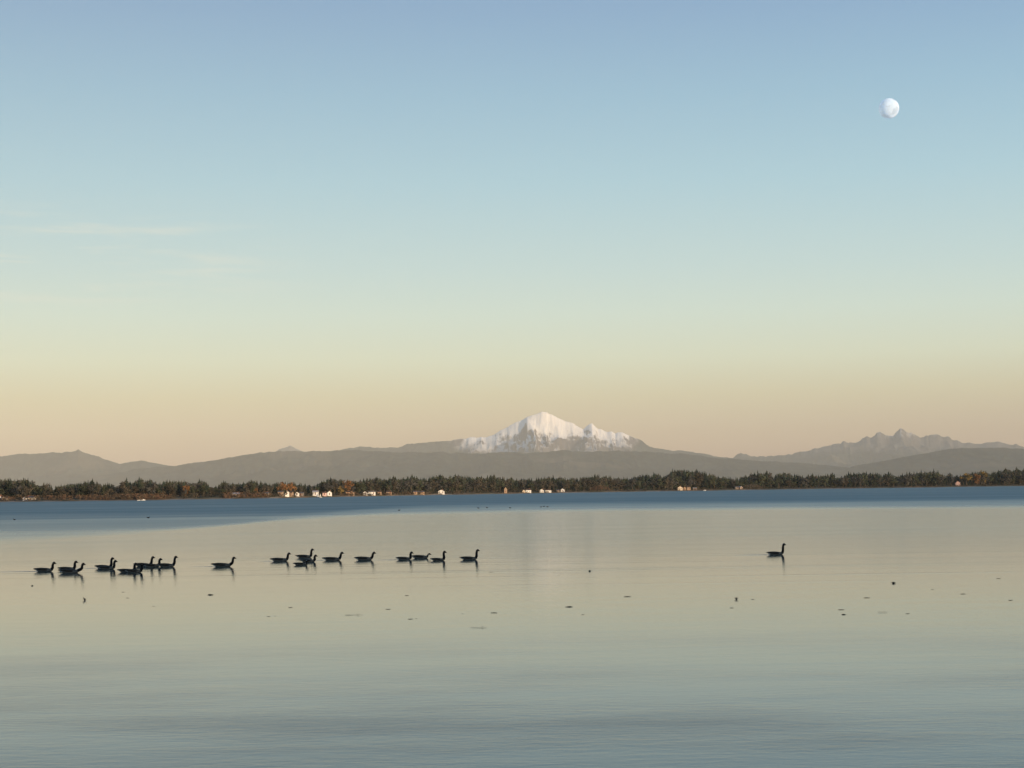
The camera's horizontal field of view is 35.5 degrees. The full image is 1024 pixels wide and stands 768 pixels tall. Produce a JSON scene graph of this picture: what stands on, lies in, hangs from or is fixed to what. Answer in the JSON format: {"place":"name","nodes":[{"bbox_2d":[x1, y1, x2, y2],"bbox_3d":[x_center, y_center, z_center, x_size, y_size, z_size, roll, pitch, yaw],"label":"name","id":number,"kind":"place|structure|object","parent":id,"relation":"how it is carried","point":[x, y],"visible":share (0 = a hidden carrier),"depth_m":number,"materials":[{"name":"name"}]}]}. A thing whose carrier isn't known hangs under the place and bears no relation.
{"place":"outdoors","nodes":[
{"label":"outdoors","id":0,"kind":"place"},
{"bbox_2d":[0,449,167,486],"bbox_3d":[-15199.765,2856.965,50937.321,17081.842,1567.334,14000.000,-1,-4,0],"label":"hills","id":1,"kind":"structure","parent":0,"point":[51,468],"depth_m":51255.50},
{"bbox_2d":[277,445,300,450],"bbox_3d":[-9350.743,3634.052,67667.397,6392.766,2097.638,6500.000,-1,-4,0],"label":"mountain","id":2,"kind":"structure","parent":0,"point":[290,448],"depth_m":67934.06,"materials":[{"name":"grey stone"}]},
{"bbox_2d":[50,450,847,489],"bbox_3d":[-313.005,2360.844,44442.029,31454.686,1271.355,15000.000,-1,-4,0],"label":"hills","id":3,"kind":"structure","parent":0,"point":[311,468],"depth_m":44905.77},
{"bbox_2d":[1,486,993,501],"bbox_3d":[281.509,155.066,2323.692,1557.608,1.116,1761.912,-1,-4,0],"label":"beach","id":4,"kind":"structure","parent":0,"point":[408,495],"depth_m":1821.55,"materials":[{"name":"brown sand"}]},
{"bbox_2d":[0,486,1023,767],"bbox_3d":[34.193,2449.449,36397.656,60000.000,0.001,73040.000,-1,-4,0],"label":"water","id":5,"kind":"structure","parent":0,"point":[680,656],"depth_m":38.87,"materials":[{"name":"blue liquid"}]},
{"bbox_2d":[33,562,56,571],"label":"goose","id":6,"kind":"object","parent":5,"relation":"on","point":[45,569],"visible":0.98,"depth_m":74.18},
{"bbox_2d":[57,561,77,568],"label":"goose","id":7,"kind":"object","parent":5,"relation":"on","point":[74,565],"visible":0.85,"depth_m":75.19},
{"bbox_2d":[58,563,85,572],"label":"goose","id":8,"kind":"object","parent":5,"relation":"on","point":[71,570],"visible":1,"depth_m":72.39},
{"bbox_2d":[94,557,113,566],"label":"goose","id":9,"kind":"object","parent":5,"relation":"on","point":[111,561],"visible":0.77,"depth_m":76.70},
{"bbox_2d":[96,560,117,568],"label":"goose","id":10,"kind":"object","parent":5,"relation":"on","point":[108,567],"visible":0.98,"depth_m":75.53},
{"bbox_2d":[117,563,137,571],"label":"goose","id":11,"kind":"object","parent":5,"relation":"on","point":[123,570],"visible":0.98,"depth_m":72.34},
{"bbox_2d":[125,563,144,572],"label":"goose","id":12,"kind":"object","parent":5,"relation":"on","point":[135,570],"visible":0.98,"depth_m":71.91},
{"bbox_2d":[133,556,154,566],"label":"goose","id":13,"kind":"object","parent":5,"relation":"on","point":[151,561],"visible":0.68,"depth_m":78.08},
{"bbox_2d":[144,558,161,566],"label":"goose","id":14,"kind":"object","parent":5,"relation":"on","point":[153,565],"visible":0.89,"depth_m":77.34},
{"bbox_2d":[156,556,177,566],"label":"goose","id":15,"kind":"object","parent":5,"relation":"on","point":[168,564],"visible":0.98,"depth_m":77.30},
{"bbox_2d":[211,557,235,566],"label":"goose","id":16,"kind":"object","parent":5,"relation":"on","point":[223,564],"visible":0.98,"depth_m":76.61},
{"bbox_2d":[270,553,290,560],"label":"goose","id":17,"kind":"object","parent":5,"relation":"on","point":[281,559],"visible":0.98,"depth_m":81.97},
{"bbox_2d":[293,559,308,564],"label":"goose","id":18,"kind":"object","parent":5,"relation":"on","point":[300,563],"visible":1,"depth_m":77.07},
{"bbox_2d":[296,548,313,557],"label":"goose","id":19,"kind":"object","parent":5,"relation":"on","point":[305,556],"visible":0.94,"depth_m":85.95},
{"bbox_2d":[300,554,317,561],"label":"goose","id":20,"kind":"object","parent":5,"relation":"on","point":[310,560],"visible":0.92,"depth_m":80.42},
{"bbox_2d":[322,552,343,559],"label":"goose","id":21,"kind":"object","parent":5,"relation":"on","point":[334,558],"visible":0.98,"depth_m":82.16},
{"bbox_2d":[355,552,375,559],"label":"goose","id":22,"kind":"object","parent":5,"relation":"on","point":[365,558],"visible":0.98,"depth_m":81.81},
{"bbox_2d":[0,554,769,571],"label":"water ripples","id":23,"kind":"object","parent":5,"relation":"on","point":[198,566],"visible":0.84,"depth_m":77.01,"materials":[{"name":"grey liquid"}]},
{"bbox_2d":[396,551,413,559],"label":"goose","id":24,"kind":"object","parent":5,"relation":"on","point":[406,558],"visible":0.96,"depth_m":81.59},
{"bbox_2d":[412,553,430,557],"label":"goose","id":25,"kind":"object","parent":5,"relation":"on","point":[420,556],"visible":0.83,"depth_m":83.10},
{"bbox_2d":[430,551,446,560],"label":"goose","id":26,"kind":"object","parent":5,"relation":"on","point":[439,559],"visible":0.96,"depth_m":79.99},
{"bbox_2d":[459,549,479,559],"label":"goose","id":27,"kind":"object","parent":5,"relation":"on","point":[470,557],"visible":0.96,"depth_m":80.53},
{"bbox_2d":[766,543,785,554],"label":"goose","id":28,"kind":"object","parent":5,"relation":"on","point":[775,552],"visible":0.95,"depth_m":81.39},
{"bbox_2d":[0,484,1023,501],"bbox_3d":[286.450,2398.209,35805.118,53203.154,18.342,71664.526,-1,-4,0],"label":"ground","id":29,"kind":"structure","parent":0,"point":[308,495],"depth_m":2439.59,"materials":[{"name":"brown soil"}]},
{"bbox_2d":[4,479,13,498],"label":"conifer","id":30,"kind":"object","parent":29,"relation":"on","point":[9,493],"visible":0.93,"depth_m":1541.06,"materials":[{"name":"green plant"}]},
{"bbox_2d":[11,485,23,499],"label":"broadleaf tree","id":31,"kind":"object","parent":29,"relation":"on","point":[15,490],"visible":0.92,"depth_m":1536.54,"materials":[{"name":"green plant"}]},
{"bbox_2d":[21,485,32,496],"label":"broadleaf tree","id":32,"kind":"object","parent":29,"relation":"on","point":[25,489],"visible":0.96,"depth_m":1518.97,"materials":[{"name":"green plant"}]},
{"bbox_2d":[41,488,50,497],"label":"broadleaf tree","id":33,"kind":"object","parent":29,"relation":"on","point":[45,491],"visible":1,"depth_m":1513.15,"materials":[{"name":"green plant"}]},
{"bbox_2d":[54,487,64,496],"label":"broadleaf tree","id":34,"kind":"object","parent":29,"relation":"on","point":[60,491],"visible":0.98,"depth_m":1497.72,"materials":[{"name":"green plant"}]},
{"bbox_2d":[68,487,76,495],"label":"broadleaf tree","id":35,"kind":"object","parent":29,"relation":"on","point":[71,489],"visible":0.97,"depth_m":1512.78,"materials":[{"name":"green plant"}]},
{"bbox_2d":[76,485,88,497],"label":"broadleaf tree","id":36,"kind":"object","parent":29,"relation":"on","point":[84,489],"visible":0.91,"depth_m":1506.07,"materials":[{"name":"green plant"}]},
{"bbox_2d":[87,484,94,494],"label":"broadleaf tree","id":37,"kind":"object","parent":29,"relation":"on","point":[91,491],"visible":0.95,"depth_m":1506.33,"materials":[{"name":"green plant"}]},
{"bbox_2d":[119,481,130,493],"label":"broadleaf tree","id":38,"kind":"object","parent":29,"relation":"on","point":[122,485],"visible":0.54,"depth_m":1499.06,"materials":[{"name":"green plant"}]},
{"bbox_2d":[128,485,139,493],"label":"broadleaf tree","id":39,"kind":"object","parent":29,"relation":"on","point":[135,489],"visible":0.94,"depth_m":1481.29,"materials":[{"name":"green plant"}]},
{"bbox_2d":[0,491,273,500],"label":"undergrowth","id":40,"kind":"object","parent":29,"relation":"on","point":[131,496],"visible":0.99,"depth_m":1485.99,"materials":[{"name":"green plant"}]},
{"bbox_2d":[136,477,141,493],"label":"conifer","id":41,"kind":"object","parent":29,"relation":"on","point":[139,484],"visible":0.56,"depth_m":1516.84,"materials":[{"name":"green plant"}]},
{"bbox_2d":[145,482,157,493],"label":"broadleaf tree","id":42,"kind":"object","parent":29,"relation":"on","point":[154,486],"visible":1,"depth_m":1482.03,"materials":[{"name":"green plant"}]},
{"bbox_2d":[190,482,204,496],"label":"broadleaf tree","id":43,"kind":"object","parent":29,"relation":"on","point":[196,485],"visible":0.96,"depth_m":1526.54,"materials":[{"name":"green plant"}]},
{"bbox_2d":[198,485,210,496],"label":"broadleaf tree","id":44,"kind":"object","parent":29,"relation":"on","point":[201,489],"visible":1,"depth_m":1520.30,"materials":[{"name":"green plant"}]},
{"bbox_2d":[276,482,287,490],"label":"broadleaf tree","id":45,"kind":"object","parent":29,"relation":"on","point":[283,487],"visible":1,"depth_m":1611.83,"materials":[{"name":"orange plant"}]},
{"bbox_2d":[286,482,296,490],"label":"broadleaf tree","id":46,"kind":"object","parent":29,"relation":"on","point":[290,487],"visible":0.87,"depth_m":1639.44,"materials":[{"name":"orange plant"}]},
{"bbox_2d":[322,481,333,490],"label":"broadleaf tree","id":47,"kind":"object","parent":29,"relation":"on","point":[325,486],"visible":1,"depth_m":1777.13,"materials":[{"name":"green plant"}]},
{"bbox_2d":[329,481,338,494],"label":"broadleaf tree","id":48,"kind":"object","parent":29,"relation":"on","point":[335,486],"visible":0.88,"depth_m":1816.84,"materials":[{"name":"green plant"}]},
{"bbox_2d":[342,480,354,491],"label":"broadleaf tree","id":49,"kind":"object","parent":29,"relation":"on","point":[347,483],"visible":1,"depth_m":1845.85,"materials":[{"name":"brown plant"}]},
{"bbox_2d":[352,481,361,492],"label":"broadleaf tree","id":50,"kind":"object","parent":29,"relation":"on","point":[357,484],"visible":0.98,"depth_m":1879.30,"materials":[{"name":"green plant"}]},
{"bbox_2d":[365,481,373,490],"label":"broadleaf tree","id":51,"kind":"object","parent":29,"relation":"on","point":[369,484],"visible":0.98,"depth_m":1933.02,"materials":[{"name":"green plant"}]},
{"bbox_2d":[332,492,430,495],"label":"undergrowth","id":52,"kind":"object","parent":29,"relation":"on","point":[396,493],"visible":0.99,"depth_m":1967.08,"materials":[{"name":"green plant"}]},
{"bbox_2d":[379,481,389,489],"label":"broadleaf tree","id":53,"kind":"object","parent":29,"relation":"on","point":[384,486],"visible":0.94,"depth_m":2010.37,"materials":[{"name":"green plant"}]},
{"bbox_2d":[400,482,409,490],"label":"broadleaf tree","id":54,"kind":"object","parent":29,"relation":"on","point":[406,484],"visible":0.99,"depth_m":2064.43,"materials":[{"name":"green plant"}]},
{"bbox_2d":[404,478,418,491],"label":"broadleaf tree","id":55,"kind":"object","parent":29,"relation":"on","point":[412,482],"visible":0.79,"depth_m":2115.61,"materials":[{"name":"green plant"}]},
{"bbox_2d":[415,479,424,490],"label":"broadleaf tree","id":56,"kind":"object","parent":29,"relation":"on","point":[418,482],"visible":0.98,"depth_m":2131.08,"materials":[{"name":"green plant"}]},
{"bbox_2d":[423,482,431,491],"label":"broadleaf tree","id":57,"kind":"object","parent":29,"relation":"on","point":[427,488],"visible":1,"depth_m":2151.81,"materials":[{"name":"green plant"}]},
{"bbox_2d":[428,479,437,492],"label":"broadleaf tree","id":58,"kind":"object","parent":29,"relation":"on","point":[432,485],"visible":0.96,"depth_m":2190.22,"materials":[{"name":"green plant"}]},
{"bbox_2d":[434,479,442,491],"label":"broadleaf tree","id":59,"kind":"object","parent":29,"relation":"on","point":[438,487],"visible":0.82,"depth_m":2207.03,"materials":[{"name":"green plant"}]},
{"bbox_2d":[451,480,463,491],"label":"broadleaf tree","id":60,"kind":"object","parent":29,"relation":"on","point":[457,486],"visible":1,"depth_m":2275.41,"materials":[{"name":"green plant"}]},
{"bbox_2d":[469,480,479,491],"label":"broadleaf tree","id":61,"kind":"object","parent":29,"relation":"on","point":[473,485],"visible":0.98,"depth_m":2361.06,"materials":[{"name":"green plant"}]},
{"bbox_2d":[478,478,487,492],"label":"broadleaf tree","id":62,"kind":"object","parent":29,"relation":"on","point":[484,486],"visible":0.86,"depth_m":2398.33,"materials":[{"name":"green plant"}]},
{"bbox_2d":[489,480,495,490],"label":"broadleaf tree","id":63,"kind":"object","parent":29,"relation":"on","point":[492,484],"visible":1,"depth_m":2420.67,"materials":[{"name":"green plant"}]},
{"bbox_2d":[503,480,511,489],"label":"broadleaf tree","id":64,"kind":"object","parent":29,"relation":"on","point":[506,482],"visible":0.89,"depth_m":2496.67,"materials":[{"name":"green plant"}]},
{"bbox_2d":[0,468,1022,498],"bbox_3d":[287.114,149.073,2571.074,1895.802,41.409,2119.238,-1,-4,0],"label":"forest","id":65,"kind":"object","parent":29,"relation":"on","point":[751,477],"visible":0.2,"depth_m":2757.10,"materials":[{"name":"green plant"}]},
{"bbox_2d":[541,480,547,489],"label":"broadleaf tree","id":66,"kind":"object","parent":29,"relation":"on","point":[543,484],"visible":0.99,"depth_m":2588.87,"materials":[{"name":"green plant"}]},
{"bbox_2d":[546,480,553,488],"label":"broadleaf tree","id":67,"kind":"object","parent":29,"relation":"on","point":[550,484],"visible":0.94,"depth_m":2618.76,"materials":[{"name":"green plant"}]},
{"bbox_2d":[561,480,569,488],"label":"broadleaf tree","id":68,"kind":"object","parent":29,"relation":"on","point":[566,485],"visible":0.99,"depth_m":2663.90,"materials":[{"name":"green plant"}]},
{"bbox_2d":[572,481,579,491],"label":"broadleaf tree","id":69,"kind":"object","parent":29,"relation":"on","point":[576,486],"visible":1,"depth_m":2675.27,"materials":[{"name":"green plant"}]},
{"bbox_2d":[581,478,587,487],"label":"broadleaf tree","id":70,"kind":"object","parent":29,"relation":"on","point":[584,482],"visible":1,"depth_m":2714.28,"materials":[{"name":"green plant"}]},
{"bbox_2d":[585,479,595,487],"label":"broadleaf tree","id":71,"kind":"object","parent":29,"relation":"on","point":[588,482],"visible":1,"depth_m":2720.43,"materials":[{"name":"green plant"}]},
{"bbox_2d":[168,483,1023,498],"bbox_3d":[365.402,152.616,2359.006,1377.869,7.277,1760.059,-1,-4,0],"label":"undergrowth","id":72,"kind":"object","parent":29,"relation":"on","point":[276,494],"visible":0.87,"depth_m":2446.53,"materials":[{"name":"plant"}]},
{"bbox_2d":[589,485,611,490],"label":"shrub mound","id":73,"kind":"object","parent":29,"relation":"on","point":[598,487],"visible":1,"depth_m":2724.50,"materials":[{"name":"plant"}]},
{"bbox_2d":[608,479,616,489],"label":"broadleaf tree","id":74,"kind":"object","parent":29,"relation":"on","point":[612,482],"visible":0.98,"depth_m":2796.56,"materials":[{"name":"green plant"}]},
{"bbox_2d":[627,478,635,488],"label":"broadleaf tree","id":75,"kind":"object","parent":29,"relation":"on","point":[631,480],"visible":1,"depth_m":2830.40,"materials":[{"name":"green plant"}]},
{"bbox_2d":[645,475,652,489],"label":"conifer","id":76,"kind":"object","parent":29,"relation":"on","point":[648,482],"visible":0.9,"depth_m":2903.57,"materials":[{"name":"green plant"}]},
{"bbox_2d":[662,477,673,487],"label":"broadleaf tree","id":77,"kind":"object","parent":29,"relation":"on","point":[667,481],"visible":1,"depth_m":2901.39,"materials":[{"name":"green plant"}]},
{"bbox_2d":[667,477,677,489],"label":"broadleaf tree","id":78,"kind":"object","parent":29,"relation":"on","point":[674,483],"visible":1,"depth_m":2911.41,"materials":[{"name":"green plant"}]},
{"bbox_2d":[673,476,684,487],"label":"broadleaf tree","id":79,"kind":"object","parent":29,"relation":"on","point":[678,480],"visible":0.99,"depth_m":2929.17,"materials":[{"name":"green plant"}]},
{"bbox_2d":[686,476,695,487],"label":"broadleaf tree","id":80,"kind":"object","parent":29,"relation":"on","point":[691,481],"visible":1,"depth_m":2935.16,"materials":[{"name":"green plant"}]},
{"bbox_2d":[693,471,702,486],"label":"broadleaf tree","id":81,"kind":"object","parent":29,"relation":"on","point":[697,475],"visible":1,"depth_m":2957.32,"materials":[{"name":"green plant"}]},
{"bbox_2d":[701,472,709,486],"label":"conifer","id":82,"kind":"object","parent":29,"relation":"on","point":[704,483],"visible":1,"depth_m":2980.86,"materials":[{"name":"green plant"}]},
{"bbox_2d":[709,476,717,488],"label":"broadleaf tree","id":83,"kind":"object","parent":29,"relation":"on","point":[713,479],"visible":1,"depth_m":2983.74,"materials":[{"name":"green plant"}]},
{"bbox_2d":[743,484,762,488],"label":"shrub mound","id":84,"kind":"object","parent":29,"relation":"on","point":[753,486],"visible":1,"depth_m":3024.71,"materials":[{"name":"plant"}]},
{"bbox_2d":[758,474,765,487],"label":"broadleaf tree","id":85,"kind":"object","parent":29,"relation":"on","point":[761,481],"visible":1,"depth_m":3079.76,"materials":[{"name":"green plant"}]},
{"bbox_2d":[780,474,786,487],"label":"conifer","id":86,"kind":"object","parent":29,"relation":"on","point":[784,480],"visible":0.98,"depth_m":3109.34,"materials":[{"name":"green plant"}]},
{"bbox_2d":[820,476,828,485],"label":"broadleaf tree","id":87,"kind":"object","parent":29,"relation":"on","point":[825,480],"visible":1,"depth_m":3108.56,"materials":[{"name":"green plant"}]},
{"bbox_2d":[846,471,852,486],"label":"conifer","id":88,"kind":"object","parent":29,"relation":"on","point":[849,481],"visible":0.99,"depth_m":3147.86,"materials":[{"name":"green plant"}]},
{"bbox_2d":[861,474,867,484],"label":"broadleaf tree","id":89,"kind":"object","parent":29,"relation":"on","point":[865,478],"visible":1,"depth_m":3137.21,"materials":[{"name":"green plant"}]},
{"bbox_2d":[868,474,876,486],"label":"broadleaf tree","id":90,"kind":"object","parent":29,"relation":"on","point":[869,479],"visible":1,"depth_m":3159.08,"materials":[{"name":"green plant"}]},
{"bbox_2d":[907,473,914,486],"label":"broadleaf tree","id":91,"kind":"object","parent":29,"relation":"on","point":[910,477],"visible":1,"depth_m":3153.86,"materials":[{"name":"green plant"}]},
{"bbox_2d":[912,475,920,484],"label":"broadleaf tree","id":92,"kind":"object","parent":29,"relation":"on","point":[917,482],"visible":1,"depth_m":3151.76,"materials":[{"name":"green plant"}]},
{"bbox_2d":[930,469,936,484],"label":"conifer","id":93,"kind":"object","parent":29,"relation":"on","point":[933,481],"visible":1,"depth_m":3184.17,"materials":[{"name":"green plant"}]},
{"bbox_2d":[936,475,944,485],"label":"broadleaf tree","id":94,"kind":"object","parent":29,"relation":"on","point":[940,479],"visible":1,"depth_m":3173.59,"materials":[{"name":"green plant"}]},
{"bbox_2d":[959,473,972,484],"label":"broadleaf tree","id":95,"kind":"object","parent":29,"relation":"on","point":[967,476],"visible":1,"depth_m":3184.15,"materials":[{"name":"orange plant"}]},
{"bbox_2d":[972,473,980,485],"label":"broadleaf tree","id":96,"kind":"object","parent":29,"relation":"on","point":[977,477],"visible":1,"depth_m":3190.16,"materials":[{"name":"brown plant"}]},
{"bbox_2d":[979,470,987,485],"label":"broadleaf tree","id":97,"kind":"object","parent":29,"relation":"on","point":[982,473],"visible":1,"depth_m":3192.99,"materials":[{"name":"brown plant"}]},
{"bbox_2d":[999,471,1010,484],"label":"broadleaf tree","id":98,"kind":"object","parent":29,"relation":"on","point":[1006,475],"visible":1,"depth_m":3206.13,"materials":[{"name":"green plant"}]},
{"bbox_2d":[1000,468,1012,484],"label":"conifer","id":99,"kind":"object","parent":29,"relation":"on","point":[1002,482],"visible":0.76,"depth_m":3236.76,"materials":[{"name":"green plant"}]},
{"bbox_2d":[0,0,1023,465],"label":"sky","id":100,"kind":"structure","parent":0,"point":[229,228],"materials":[{"name":"blue"}]},
{"bbox_2d":[342,412,742,459],"bbox_3d":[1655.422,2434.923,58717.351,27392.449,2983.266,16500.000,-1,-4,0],"label":"mountain","id":101,"kind":"structure","parent":0,"point":[543,432],"depth_m":59396.14,"materials":[{"name":"white snow"}]},
{"bbox_2d":[734,428,1023,467],"bbox_3d":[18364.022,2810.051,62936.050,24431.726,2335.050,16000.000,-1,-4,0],"label":"mountain","id":102,"kind":"structure","parent":0,"point":[880,446],"depth_m":63245.16,"materials":[{"name":"grey stone"}]},
{"bbox_2d":[879,98,898,118],"bbox_3d":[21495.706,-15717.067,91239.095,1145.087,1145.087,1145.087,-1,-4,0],"label":"moon","id":103,"kind":"object","parent":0,"point":[888,108],"visible":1,"depth_m":90844.30,"materials":[{"name":"white stone"}]},
{"bbox_2d":[835,448,1023,477],"bbox_3d":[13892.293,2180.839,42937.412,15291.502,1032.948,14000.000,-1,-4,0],"label":"hills","id":104,"kind":"structure","parent":0,"point":[958,462],"depth_m":42868.42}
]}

